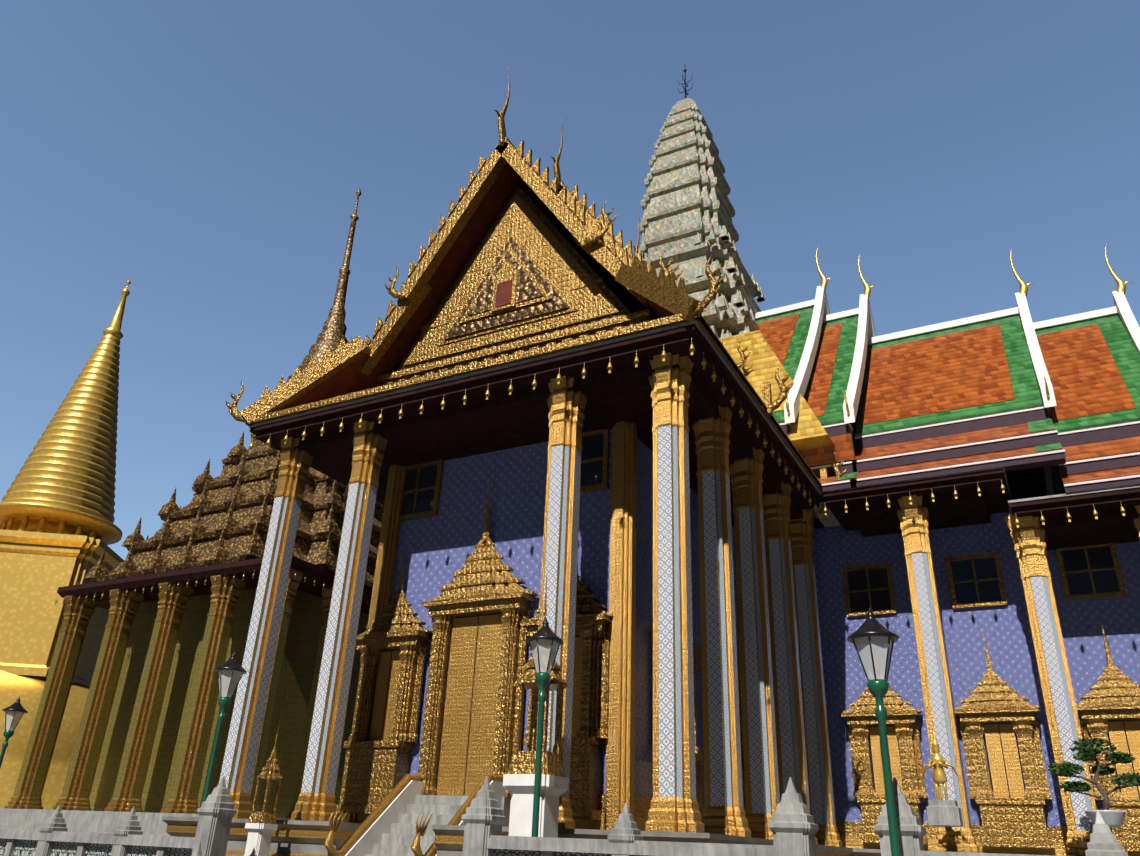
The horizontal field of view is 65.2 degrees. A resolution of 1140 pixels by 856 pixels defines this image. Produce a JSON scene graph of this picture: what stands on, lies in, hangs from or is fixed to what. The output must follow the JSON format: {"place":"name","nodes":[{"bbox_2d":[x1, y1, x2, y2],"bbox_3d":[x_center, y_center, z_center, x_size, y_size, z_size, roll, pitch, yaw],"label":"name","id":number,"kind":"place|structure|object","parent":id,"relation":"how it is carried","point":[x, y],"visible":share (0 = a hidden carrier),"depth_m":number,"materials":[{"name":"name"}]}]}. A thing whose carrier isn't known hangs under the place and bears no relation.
{"place":"outdoors","nodes":[
{"label":"outdoors","id":0,"kind":"place"},
{"bbox_2d":[244,715,282,855],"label":"shrine","id":1,"kind":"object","parent":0,"point":[261,827],"depth_m":18.13,"materials":[{"name":"gold paint"}]},
{"bbox_2d":[162,774,880,855],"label":"pantheon plinth","id":2,"kind":"structure","parent":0,"point":[405,817],"depth_m":18.62,"materials":[{"name":"grey stone"}]},
{"bbox_2d":[219,353,1139,855],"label":"columns","id":3,"kind":"structure","parent":2,"relation":"on","point":[785,725],"depth_m":21.30,"materials":[{"name":"white tile"}]},
{"bbox_2d":[249,320,1139,550],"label":"eaves","id":4,"kind":"object","parent":3,"relation":"on","point":[502,407],"visible":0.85,"depth_m":23.22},
{"bbox_2d":[225,70,846,491],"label":"portico roof","id":5,"kind":"structure","parent":4,"relation":"on","point":[351,370],"depth_m":25.75,"materials":[{"name":"gold tile"}]},
{"bbox_2d":[377,185,656,384],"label":"pediment","id":6,"kind":"structure","parent":5,"relation":"attached to","point":[528,278],"depth_m":25.32,"materials":[{"name":"gold metal"}]},
{"bbox_2d":[753,244,1139,499],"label":"tiled roof","id":7,"kind":"structure","parent":4,"relation":"on","point":[1044,408],"depth_m":29.27,"materials":[{"name":"orange tile"}]},
{"bbox_2d":[503,574,568,837],"bbox_3d":[-0.561,5.339,16.192,0.938,5.890,0.937,-11,-29,26],"label":"shrine","id":8,"kind":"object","parent":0,"point":[518,780],"depth_m":15.60,"materials":[{"name":"gold paint"}]},
{"bbox_2d":[191,776,925,855],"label":"gate posts","id":9,"kind":"object","parent":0,"point":[793,827],"visible":0.96,"depth_m":12.41,"materials":[{"name":"stone"}]},
{"bbox_2d":[0,0,1139,559],"label":"sky","id":10,"kind":"structure","parent":0,"point":[212,158],"materials":[{"name":"blue"}]},
{"bbox_2d":[341,421,1139,855],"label":"pantheon walls","id":11,"kind":"structure","parent":0,"point":[615,549],"depth_m":24.16,"materials":[{"name":"blue tile"}]},
{"bbox_2d":[650,631,703,818],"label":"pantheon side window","id":12,"kind":"structure","parent":11,"relation":"attached to","point":[699,759],"depth_m":21.46,"materials":[{"name":"gold metal"}]},
{"bbox_2d":[335,428,1139,851],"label":"pantheon openings","id":13,"kind":"object","parent":11,"relation":"in","point":[479,606],"visible":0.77,"depth_m":22.47,"materials":[{"name":"gold metal"}]},
{"bbox_2d":[737,660,745,814],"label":"pantheon side window","id":14,"kind":"structure","parent":11,"relation":"attached to","point":[741,736],"depth_m":24.73,"materials":[{"name":"gold metal"}]},
{"bbox_2d":[719,330,843,527],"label":"crossing roof","id":15,"kind":"structure","parent":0,"point":[759,367],"depth_m":31.27,"materials":[{"name":"gold tile"}]},
{"bbox_2d":[638,68,824,528],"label":"prang","id":16,"kind":"structure","parent":15,"relation":"on","point":[687,225],"depth_m":40.80,"materials":[{"name":"stone"}]},
{"bbox_2d":[847,607,900,855],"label":"lamp post","id":17,"kind":"object","parent":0,"point":[872,639],"visible":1,"depth_m":11.68,"materials":[{"name":"green metal"}]},
{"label":"terrace","id":18,"kind":"structure","parent":0,"visible":0},
{"bbox_2d":[0,696,27,767],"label":"lamp post","id":19,"kind":"object","parent":18,"relation":"on","point":[15,711],"visible":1,"depth_m":26.37,"materials":[{"name":"green paint"}]},
{"bbox_2d":[0,280,130,809],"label":"chedi","id":20,"kind":"structure","parent":18,"relation":"on","point":[58,528],"depth_m":59.84,"materials":[{"name":"gold metal"}]},
{"bbox_2d":[0,188,383,835],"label":"mondop","id":21,"kind":"structure","parent":18,"relation":"on","point":[175,595],"depth_m":42.88,"materials":[{"name":"gold metal"}]},
{"bbox_2d":[195,651,246,834],"bbox_3d":[-7.322,6.819,18.261,0.680,4.464,0.680,-11,-29,26],"label":"lamp post","id":22,"kind":"object","parent":18,"relation":"on","point":[231,671],"visible":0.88,"depth_m":18.74,"materials":[{"name":"green metal"}]},
{"bbox_2d":[526,618,563,836],"bbox_3d":[-0.518,5.448,14.909,0.680,4.596,0.680,-11,-29,26],"label":"lamp post","id":23,"kind":"object","parent":18,"relation":"on","point":[544,642],"visible":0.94,"depth_m":15.39,"materials":[{"name":"green metal"}]},
{"bbox_2d":[0,802,1127,855],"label":"balustrade","id":24,"kind":"object","parent":18,"relation":"on","point":[51,836],"visible":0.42,"depth_m":13.79,"materials":[{"name":"stone"}]},
{"bbox_2d":[922,729,962,826],"bbox_3d":[9.189,8.656,22.098,0.888,2.240,1.014,-11,-29,26],"label":"kinnara statue","id":25,"kind":"object","parent":18,"relation":"on","point":[946,812],"visible":1,"depth_m":21.54,"materials":[{"name":"gold metal"}]},
{"bbox_2d":[1048,737,1139,827],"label":"bonsai tree","id":26,"kind":"object","parent":18,"relation":"on","point":[1091,749],"visible":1,"depth_m":20.49,"materials":[{"name":"green plant"}]}
]}

